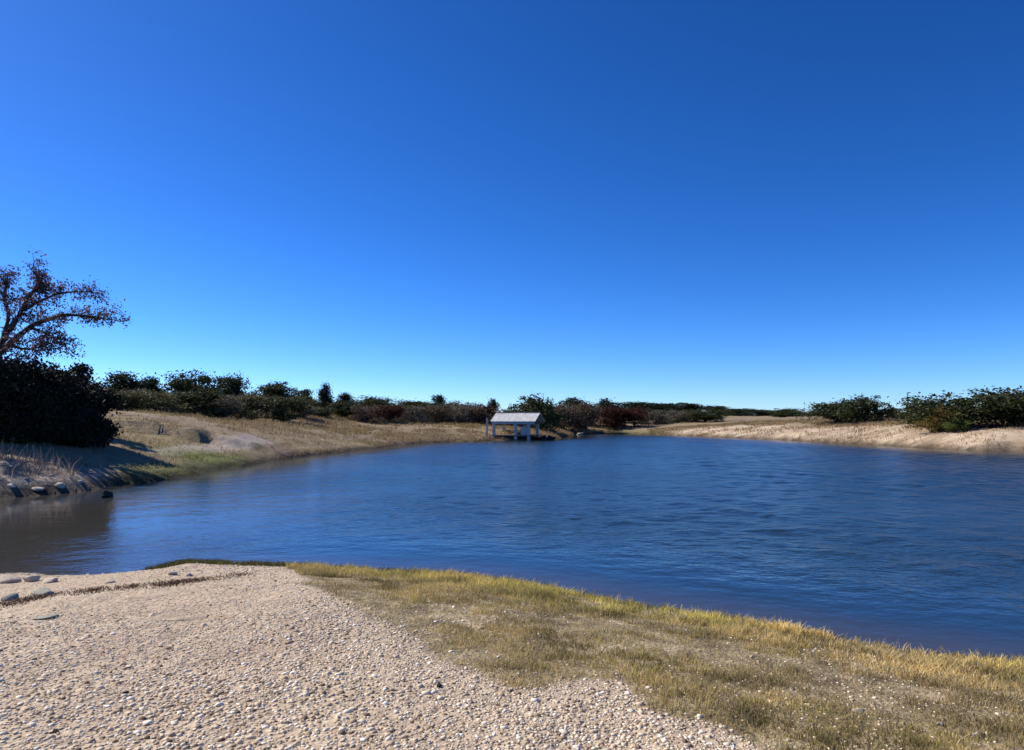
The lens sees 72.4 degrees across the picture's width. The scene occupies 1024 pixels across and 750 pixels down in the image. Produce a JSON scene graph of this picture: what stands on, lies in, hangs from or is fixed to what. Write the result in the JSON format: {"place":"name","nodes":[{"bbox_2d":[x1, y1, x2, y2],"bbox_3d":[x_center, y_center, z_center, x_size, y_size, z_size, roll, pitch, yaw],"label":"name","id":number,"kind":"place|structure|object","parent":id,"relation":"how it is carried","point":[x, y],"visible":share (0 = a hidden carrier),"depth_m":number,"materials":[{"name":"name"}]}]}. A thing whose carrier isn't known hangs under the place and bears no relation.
{"place":"outdoors","nodes":[
{"label":"outdoors","id":0,"kind":"place"},
{"bbox_2d":[0,434,1023,660],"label":"water","id":1,"kind":"structure","parent":0,"point":[913,547],"depth_m":16.52,"materials":[{"name":"blue liquid"}]},
{"bbox_2d":[102,490,112,497],"bbox_3d":[-12.830,3.829,22.177,0.214,0.351,0.391,7,-8,3],"label":"rock","id":2,"kind":"object","parent":1,"relation":"in","point":[106,493],"visible":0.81,"depth_m":22.14,"materials":[{"name":"stone"}]},
{"bbox_2d":[0,393,1023,749],"bbox_3d":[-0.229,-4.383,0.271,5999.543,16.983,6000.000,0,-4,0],"label":"ground","id":3,"kind":"structure","parent":0,"point":[234,441],"depth_m":5.79,"materials":[{"name":"beige gravel"}]},
{"bbox_2d":[0,593,18,601],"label":"rock","id":4,"kind":"object","parent":3,"relation":"on","point":[8,597],"visible":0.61,"depth_m":7.32,"materials":[{"name":"stone"}]},
{"bbox_2d":[0,575,21,583],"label":"rock","id":5,"kind":"object","parent":3,"relation":"on","point":[8,579],"visible":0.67,"depth_m":9.15,"materials":[{"name":"stone"}]},
{"bbox_2d":[7,483,16,487],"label":"rock","id":6,"kind":"object","parent":3,"relation":"on","point":[11,485],"visible":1,"depth_m":22.39,"materials":[{"name":"stone"}]},
{"bbox_2d":[22,575,40,581],"bbox_3d":[-6.360,2.717,9.265,0.211,0.134,0.182,13,-9,-40],"label":"rock","id":7,"kind":"object","parent":3,"relation":"on","point":[32,578],"visible":0.68,"depth_m":9.23,"materials":[{"name":"stone"}]},
{"bbox_2d":[31,487,44,490],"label":"rock","id":8,"kind":"object","parent":3,"relation":"on","point":[38,488],"visible":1,"depth_m":22.80,"materials":[{"name":"stone"}]},
{"bbox_2d":[0,348,83,438],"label":"thicket shrub","id":9,"kind":"object","parent":3,"relation":"on","point":[27,383],"visible":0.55,"depth_m":29.03,"materials":[{"name":"green plant"}]},
{"bbox_2d":[31,587,53,595],"bbox_3d":[-5.121,2.386,7.624,0.272,0.108,0.172,-2,-4,25],"label":"rock","id":10,"kind":"object","parent":3,"relation":"on","point":[42,590],"visible":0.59,"depth_m":7.61,"materials":[{"name":"stone"}]},
{"bbox_2d":[31,614,57,619],"bbox_3d":[-4.227,2.200,6.353,0.209,0.040,0.204,-6,-11,-6],"label":"rock","id":11,"kind":"object","parent":3,"relation":"on","point":[45,616],"visible":0.91,"depth_m":6.29,"materials":[{"name":"stone"}]},
{"bbox_2d":[42,577,57,583],"bbox_3d":[-6.012,2.696,9.108,0.190,0.110,0.264,-6,-1,-32],"label":"rock","id":12,"kind":"object","parent":3,"relation":"on","point":[50,580],"visible":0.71,"depth_m":9.06,"materials":[{"name":"stone"}]},
{"bbox_2d":[0,438,115,478],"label":"dead weeds","id":13,"kind":"object","parent":3,"relation":"on","point":[41,463],"visible":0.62,"depth_m":24.71,"materials":[{"name":"brown plant"}]},
{"bbox_2d":[55,482,64,487],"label":"rock","id":14,"kind":"object","parent":3,"relation":"on","point":[59,485],"visible":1,"depth_m":23.39,"materials":[{"name":"stone"}]},
{"bbox_2d":[0,248,131,367],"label":"bare tree","id":15,"kind":"object","parent":3,"relation":"on","point":[41,286],"visible":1,"depth_m":30.85,"materials":[{"name":"brown plant"}]},
{"bbox_2d":[31,362,111,439],"bbox_3d":[-20.668,1.267,31.148,3.991,3.655,4.041,-2,-4,34],"label":"thicket shrub","id":16,"kind":"object","parent":3,"relation":"on","point":[61,380],"visible":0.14,"depth_m":31.09,"materials":[{"name":"green plant"}]},
{"bbox_2d":[59,362,103,388],"bbox_3d":[-22.678,1.269,36.532,3.055,3.887,2.730,0,-4,0],"label":"thicket shrub","id":17,"kind":"object","parent":3,"relation":"on","point":[83,371],"visible":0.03,"depth_m":36.25,"materials":[{"name":"green plant"}]},
{"bbox_2d":[44,401,121,447],"bbox_3d":[-19.140,2.251,31.023,3.331,2.314,2.992,0,-4,0],"label":"thicket shrub","id":18,"kind":"object","parent":3,"relation":"on","point":[92,424],"visible":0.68,"depth_m":30.64,"materials":[{"name":"green plant"}]},
{"bbox_2d":[68,377,130,443],"bbox_3d":[-19.761,1.724,32.271,3.824,3.320,3.527,0,-4,0],"label":"thicket shrub","id":19,"kind":"object","parent":3,"relation":"on","point":[105,395],"visible":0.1,"depth_m":32.45,"materials":[{"name":"green plant"}]},
{"bbox_2d":[94,368,161,393],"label":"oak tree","id":20,"kind":"object","parent":3,"relation":"on","point":[121,380],"visible":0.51,"depth_m":76.39,"materials":[{"name":"green plant"}]},
{"bbox_2d":[0,570,260,607],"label":"debris line","id":21,"kind":"object","parent":3,"relation":"on","point":[166,583],"visible":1,"depth_m":7.91,"materials":[{"name":"brown plant"}]},
{"bbox_2d":[108,387,160,410],"bbox_3d":[-31.952,2.100,57.787,5.788,2.124,6.196,0,-4,1],"label":"hillside shrub","id":22,"kind":"object","parent":3,"relation":"on","point":[134,395],"visible":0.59,"depth_m":57.45,"materials":[{"name":"green plant"}]},
{"bbox_2d":[116,387,171,406],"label":"hillside shrub","id":23,"kind":"object","parent":3,"relation":"on","point":[141,391],"visible":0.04,"depth_m":72.61,"materials":[{"name":"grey plant"}]},
{"bbox_2d":[139,375,170,392],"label":"juniper tree","id":24,"kind":"object","parent":3,"relation":"on","point":[147,379],"visible":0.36,"depth_m":86.76,"materials":[{"name":"green plant"}]},
{"bbox_2d":[127,388,195,411],"bbox_3d":[-30.729,2.329,60.553,6.254,2.259,7.217,1,-4,-16],"label":"hillside shrub","id":25,"kind":"object","parent":3,"relation":"on","point":[158,399],"visible":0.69,"depth_m":59.78,"materials":[{"name":"green plant"}]},
{"bbox_2d":[168,571,177,574],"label":"rock","id":26,"kind":"object","parent":3,"relation":"on","point":[172,573],"visible":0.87,"depth_m":9.05,"materials":[{"name":"stone"}]},
{"bbox_2d":[166,615,208,620],"bbox_3d":[-2.973,2.232,6.393,0.363,0.061,0.223,3,-3,-17],"label":"rock","id":27,"kind":"object","parent":3,"relation":"on","point":[193,617],"visible":0.69,"depth_m":6.37,"materials":[{"name":"beige stone"}]},
{"bbox_2d":[161,392,227,411],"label":"hillside shrub","id":28,"kind":"object","parent":3,"relation":"on","point":[189,403],"visible":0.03,"depth_m":71.94,"materials":[{"name":"green plant"}]},
{"bbox_2d":[155,368,234,394],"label":"oak tree","id":29,"kind":"object","parent":3,"relation":"on","point":[181,384],"visible":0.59,"depth_m":85.36,"materials":[{"name":"green plant"}]},
{"bbox_2d":[160,385,234,417],"bbox_3d":[-28.892,2.513,64.467,6.875,3.148,6.083,-1,-4,15],"label":"hillside shrub","id":30,"kind":"object","parent":3,"relation":"on","point":[204,397],"visible":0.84,"depth_m":63.41,"materials":[{"name":"green plant"}]},
{"bbox_2d":[206,393,250,418],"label":"hillside shrub","id":31,"kind":"object","parent":3,"relation":"on","point":[227,401],"visible":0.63,"depth_m":64.80,"materials":[{"name":"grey plant"}]},
{"bbox_2d":[210,371,256,396],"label":"oak tree","id":32,"kind":"object","parent":3,"relation":"on","point":[236,387],"visible":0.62,"depth_m":90.59,"materials":[{"name":"green plant"}]},
{"bbox_2d":[230,390,287,419],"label":"hillside shrub","id":33,"kind":"object","parent":3,"relation":"on","point":[255,410],"visible":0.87,"depth_m":67.16,"materials":[{"name":"green plant"}]},
{"bbox_2d":[246,379,307,397],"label":"oak tree","id":34,"kind":"object","parent":3,"relation":"on","point":[279,389],"visible":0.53,"depth_m":98.88,"materials":[{"name":"green plant"}]},
{"bbox_2d":[261,392,314,421],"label":"hillside shrub","id":35,"kind":"object","parent":3,"relation":"on","point":[293,405],"visible":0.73,"depth_m":69.83,"materials":[{"name":"green plant"}]},
{"bbox_2d":[280,395,320,407],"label":"hillside shrub","id":36,"kind":"object","parent":3,"relation":"on","point":[306,399],"visible":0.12,"depth_m":88.58,"materials":[{"name":"green plant"}]},
{"bbox_2d":[295,389,320,405],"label":"juniper tree","id":37,"kind":"object","parent":3,"relation":"on","point":[307,392],"visible":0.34,"depth_m":107.10,"materials":[{"name":"green plant"}]},
{"bbox_2d":[295,401,325,417],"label":"hillside shrub","id":38,"kind":"object","parent":3,"relation":"on","point":[309,410],"visible":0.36,"depth_m":76.06,"materials":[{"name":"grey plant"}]},
{"bbox_2d":[311,406,337,416],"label":"hillside shrub","id":39,"kind":"object","parent":3,"relation":"on","point":[322,411],"visible":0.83,"depth_m":82.56,"materials":[{"name":"green plant"}]},
{"bbox_2d":[314,381,337,407],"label":"juniper tree","id":40,"kind":"object","parent":3,"relation":"on","point":[324,396],"visible":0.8,"depth_m":113.42,"materials":[{"name":"green plant"}]},
{"bbox_2d":[326,398,357,417],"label":"hillside shrub","id":41,"kind":"object","parent":3,"relation":"on","point":[344,409],"visible":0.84,"depth_m":88.31,"materials":[{"name":"green plant"}]},
{"bbox_2d":[332,391,357,407],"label":"juniper tree","id":42,"kind":"object","parent":3,"relation":"on","point":[344,396],"visible":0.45,"depth_m":118.07,"materials":[{"name":"green plant"}]},
{"bbox_2d":[139,558,568,596],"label":"wet grass","id":43,"kind":"structure","parent":3,"relation":"on","point":[211,562],"depth_m":11.46,"materials":[{"name":"green plant"}]},
{"bbox_2d":[348,404,386,421],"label":"hillside shrub","id":44,"kind":"object","parent":3,"relation":"on","point":[366,415],"visible":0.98,"depth_m":87.05,"materials":[{"name":"brown plant"}]},
{"bbox_2d":[351,394,397,406],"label":"oak tree","id":45,"kind":"object","parent":3,"relation":"on","point":[372,400],"visible":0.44,"depth_m":123.76,"materials":[{"name":"green plant"}]},
{"bbox_2d":[371,403,406,422],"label":"hillside shrub","id":46,"kind":"object","parent":3,"relation":"on","point":[389,413],"visible":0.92,"depth_m":89.51,"materials":[{"name":"brown plant"}]},
{"bbox_2d":[373,404,406,419],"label":"hillside shrub","id":47,"kind":"object","parent":3,"relation":"on","point":[393,406],"visible":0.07,"depth_m":98.90,"materials":[{"name":"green plant"}]},
{"bbox_2d":[390,398,432,405],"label":"oak tree","id":48,"kind":"object","parent":3,"relation":"on","point":[403,402],"visible":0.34,"depth_m":131.99,"materials":[{"name":"green plant"}]},
{"bbox_2d":[392,404,433,422],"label":"hillside shrub","id":49,"kind":"object","parent":3,"relation":"on","point":[412,415],"visible":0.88,"depth_m":92.09,"materials":[{"name":"grey plant"}]},
{"bbox_2d":[407,402,448,418],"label":"hillside shrub","id":50,"kind":"object","parent":3,"relation":"on","point":[427,405],"visible":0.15,"depth_m":100.12,"materials":[{"name":"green plant"}]},
{"bbox_2d":[417,404,456,422],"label":"hillside shrub","id":51,"kind":"object","parent":3,"relation":"on","point":[433,410],"visible":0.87,"depth_m":93.60,"materials":[{"name":"brown plant"}]},
{"bbox_2d":[430,393,448,404],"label":"tree","id":52,"kind":"object","parent":3,"relation":"on","point":[439,399],"visible":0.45,"depth_m":140.78,"materials":[{"name":"green plant"}]},
{"bbox_2d":[441,401,466,411],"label":"hillside shrub","id":53,"kind":"object","parent":3,"relation":"on","point":[454,405],"visible":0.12,"depth_m":105.03,"materials":[{"name":"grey plant"}]},
{"bbox_2d":[441,404,485,422],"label":"hillside shrub","id":54,"kind":"object","parent":3,"relation":"on","point":[463,418],"visible":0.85,"depth_m":94.57,"materials":[{"name":"grey plant"}]},
{"bbox_2d":[455,405,481,422],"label":"hillside shrub","id":55,"kind":"object","parent":3,"relation":"on","point":[473,406],"visible":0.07,"depth_m":99.78,"materials":[{"name":"grey plant"}]},
{"bbox_2d":[449,399,488,406],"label":"oak tree","id":56,"kind":"object","parent":3,"relation":"on","point":[476,404],"visible":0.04,"depth_m":139.48,"materials":[{"name":"green plant"}]},
{"bbox_2d":[465,405,493,424],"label":"hillside shrub","id":57,"kind":"object","parent":3,"relation":"on","point":[480,413],"visible":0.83,"depth_m":95.96,"materials":[{"name":"brown plant"}]},
{"bbox_2d":[465,403,500,416],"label":"hillside shrub","id":58,"kind":"object","parent":3,"relation":"on","point":[487,408],"visible":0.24,"depth_m":104.19,"materials":[{"name":"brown plant"}]},
{"bbox_2d":[486,418,487,436],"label":"marker pole","id":59,"kind":"object","parent":3,"relation":"on","point":[487,427],"visible":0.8,"depth_m":80.63,"materials":[{"name":"metal"}]},
{"bbox_2d":[486,398,500,415],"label":"tree","id":60,"kind":"object","parent":3,"relation":"on","point":[492,402],"visible":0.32,"depth_m":124.39,"materials":[{"name":"green plant"}]},
{"bbox_2d":[490,409,522,426],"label":"brush shrub","id":61,"kind":"object","parent":3,"relation":"on","point":[501,410],"visible":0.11,"depth_m":99.67,"materials":[{"name":"grey plant"}]},
{"bbox_2d":[0,563,1021,749],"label":"pebbles","id":62,"kind":"object","parent":3,"relation":"on","point":[371,728],"visible":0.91,"depth_m":4.54,"materials":[{"name":"gravel"}]},
{"bbox_2d":[0,407,1023,486],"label":"bank grass","id":63,"kind":"structure","parent":3,"relation":"on","point":[335,420],"depth_m":69.87,"materials":[{"name":"beige plant"}]},
{"bbox_2d":[1,560,1023,749],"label":"shore grass","id":64,"kind":"structure","parent":3,"relation":"on","point":[974,664],"depth_m":6.04,"materials":[{"name":"yellow plant"}]},
{"bbox_2d":[490,412,544,439],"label":"picnic shelter","id":65,"kind":"object","parent":3,"relation":"on","point":[516,419],"visible":0.85,"depth_m":80.68,"materials":[{"name":"wood"}]},
{"bbox_2d":[504,393,566,429],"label":"oak tree","id":66,"kind":"object","parent":3,"relation":"on","point":[530,402],"visible":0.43,"depth_m":96.35,"materials":[{"name":"green plant"}]},
{"bbox_2d":[539,435,546,439],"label":"rock","id":67,"kind":"object","parent":3,"relation":"on","point":[543,437],"visible":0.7,"depth_m":80.87,"materials":[{"name":"stone"}]},
{"bbox_2d":[531,403,564,431],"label":"oak tree","id":68,"kind":"object","parent":3,"relation":"on","point":[545,412],"visible":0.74,"depth_m":93.52,"materials":[{"name":"green plant"}]},
{"bbox_2d":[547,435,555,439],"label":"rock","id":69,"kind":"object","parent":3,"relation":"on","point":[549,437],"visible":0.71,"depth_m":79.84,"materials":[{"name":"stone"}]},
{"bbox_2d":[550,402,588,429],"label":"brush shrub","id":70,"kind":"object","parent":3,"relation":"on","point":[569,422],"visible":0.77,"depth_m":110.20,"materials":[{"name":"brown plant"}]},
{"bbox_2d":[555,397,592,407],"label":"ridge tree","id":71,"kind":"object","parent":3,"relation":"on","point":[570,400],"visible":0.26,"depth_m":227.16,"materials":[{"name":"green plant"}]},
{"bbox_2d":[570,401,602,429],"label":"brush shrub","id":72,"kind":"object","parent":3,"relation":"on","point":[587,413],"visible":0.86,"depth_m":112.57,"materials":[{"name":"brown plant"}]},
{"bbox_2d":[583,404,604,425],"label":"brush shrub","id":73,"kind":"object","parent":3,"relation":"on","point":[598,414],"visible":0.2,"depth_m":118.83,"materials":[{"name":"brown plant"}]},
{"bbox_2d":[593,397,622,421],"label":"oak tree","id":74,"kind":"object","parent":3,"relation":"on","point":[604,402],"visible":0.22,"depth_m":119.98,"materials":[{"name":"green plant"}]},
{"bbox_2d":[596,404,631,428],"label":"brush shrub","id":75,"kind":"object","parent":3,"relation":"on","point":[615,420],"visible":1,"depth_m":115.40,"materials":[{"name":"red plant"}]},
{"bbox_2d":[624,406,644,416],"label":"brush shrub","id":76,"kind":"object","parent":3,"relation":"on","point":[635,408],"visible":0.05,"depth_m":126.65,"materials":[{"name":"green plant"}]},
{"bbox_2d":[621,406,651,426],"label":"brush shrub","id":77,"kind":"object","parent":3,"relation":"on","point":[633,416],"visible":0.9,"depth_m":116.96,"materials":[{"name":"brown plant"}]},
{"bbox_2d":[609,401,672,409],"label":"ridge tree","id":78,"kind":"object","parent":3,"relation":"on","point":[627,405],"visible":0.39,"depth_m":232.75,"materials":[{"name":"green plant"}]},
{"bbox_2d":[641,407,664,421],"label":"brush shrub","id":79,"kind":"object","parent":3,"relation":"on","point":[650,410],"visible":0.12,"depth_m":130.38,"materials":[{"name":"brown plant"}]},
{"bbox_2d":[636,410,672,424],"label":"brush shrub","id":80,"kind":"object","parent":3,"relation":"on","point":[656,417],"visible":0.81,"depth_m":120.58,"materials":[{"name":"grey plant"}]},
{"bbox_2d":[647,402,697,413],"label":"ridge tree","id":81,"kind":"object","parent":3,"relation":"on","point":[668,407],"visible":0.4,"depth_m":237.16,"materials":[{"name":"green plant"}]},
{"bbox_2d":[663,409,692,422],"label":"brush shrub","id":82,"kind":"object","parent":3,"relation":"on","point":[677,418],"visible":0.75,"depth_m":123.28,"materials":[{"name":"grey plant"}]},
{"bbox_2d":[678,410,703,421],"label":"brush shrub","id":83,"kind":"object","parent":3,"relation":"on","point":[695,420],"visible":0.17,"depth_m":129.89,"materials":[{"name":"brown plant"}]},
{"bbox_2d":[675,403,719,410],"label":"ridge tree","id":84,"kind":"object","parent":3,"relation":"on","point":[698,407],"visible":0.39,"depth_m":242.88,"materials":[{"name":"green plant"}]},
{"bbox_2d":[683,408,738,421],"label":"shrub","id":85,"kind":"object","parent":3,"relation":"on","point":[704,415],"visible":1,"depth_m":118.80,"materials":[{"name":"green plant"}]},
{"bbox_2d":[704,405,736,413],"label":"ridge tree","id":86,"kind":"object","parent":3,"relation":"on","point":[721,407],"visible":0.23,"depth_m":246.65,"materials":[{"name":"green plant"}]},
{"bbox_2d":[717,408,764,415],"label":"ridge tree","id":87,"kind":"object","parent":3,"relation":"on","point":[736,411],"visible":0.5,"depth_m":214.47,"materials":[{"name":"green plant"}]},
{"bbox_2d":[735,409,778,415],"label":"ridge tree","id":88,"kind":"object","parent":3,"relation":"on","point":[760,412],"visible":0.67,"depth_m":206.06,"materials":[{"name":"green plant"}]},
{"bbox_2d":[767,407,807,416],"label":"oak tree","id":89,"kind":"object","parent":3,"relation":"on","point":[787,412],"visible":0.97,"depth_m":138.05,"materials":[{"name":"green plant"}]},
{"bbox_2d":[795,398,860,422],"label":"oak tree","id":90,"kind":"object","parent":3,"relation":"on","point":[824,411],"visible":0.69,"depth_m":88.00,"materials":[{"name":"green plant"}]},
{"bbox_2d":[852,708,863,713],"bbox_3d":[2.336,2.269,4.721,0.075,0.043,0.046,-2,-4,23],"label":"rock","id":91,"kind":"object","parent":3,"relation":"on","point":[859,710],"visible":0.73,"depth_m":4.72,"materials":[{"name":"stone"}]},
{"bbox_2d":[831,393,900,422],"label":"oak tree","id":92,"kind":"object","parent":3,"relation":"on","point":[862,408],"visible":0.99,"depth_m":83.21,"materials":[{"name":"green plant"}]},
{"bbox_2d":[877,408,903,418],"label":"oak tree","id":93,"kind":"object","parent":3,"relation":"on","point":[894,411],"visible":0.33,"depth_m":88.85,"materials":[{"name":"green plant"}]},
{"bbox_2d":[890,399,947,426],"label":"oak tree","id":94,"kind":"object","parent":3,"relation":"on","point":[908,417],"visible":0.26,"depth_m":69.38,"materials":[{"name":"green plant"}]},
{"bbox_2d":[909,405,968,432],"bbox_3d":[38.882,4.105,63.747,4.771,2.640,5.018,2,-4,-24],"label":"golden shrub","id":95,"kind":"object","parent":3,"relation":"on","point":[930,424],"visible":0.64,"depth_m":63.24,"materials":[{"name":"green plant"}]},
{"bbox_2d":[887,385,1023,427],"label":"oak tree","id":96,"kind":"object","parent":3,"relation":"on","point":[968,409],"visible":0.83,"depth_m":62.79,"materials":[{"name":"green plant"}]},
{"bbox_2d":[938,416,975,431],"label":"green shrub","id":97,"kind":"object","parent":3,"relation":"on","point":[950,425],"visible":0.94,"depth_m":61.68,"materials":[{"name":"green plant"}]},
{"bbox_2d":[970,731,984,738],"bbox_3d":[2.897,2.244,4.366,0.071,0.050,0.080,2,-4,-32],"label":"rock","id":98,"kind":"object","parent":3,"relation":"on","point":[977,732],"visible":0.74,"depth_m":4.35,"materials":[{"name":"stone"}]},
{"bbox_2d":[972,387,1023,424],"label":"oak tree","id":99,"kind":"object","parent":3,"relation":"on","point":[1019,397],"visible":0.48,"depth_m":61.73,"materials":[{"name":"green plant"}]},
{"bbox_2d":[1001,385,1023,417],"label":"oak tree","id":100,"kind":"object","parent":3,"relation":"on","point":[1020,403],"visible":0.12,"depth_m":61.79,"materials":[{"name":"green plant"}]},
{"bbox_2d":[0,0,1023,414],"label":"sky","id":101,"kind":"structure","parent":0,"point":[754,204],"materials":[{"name":"blue"}]}
]}

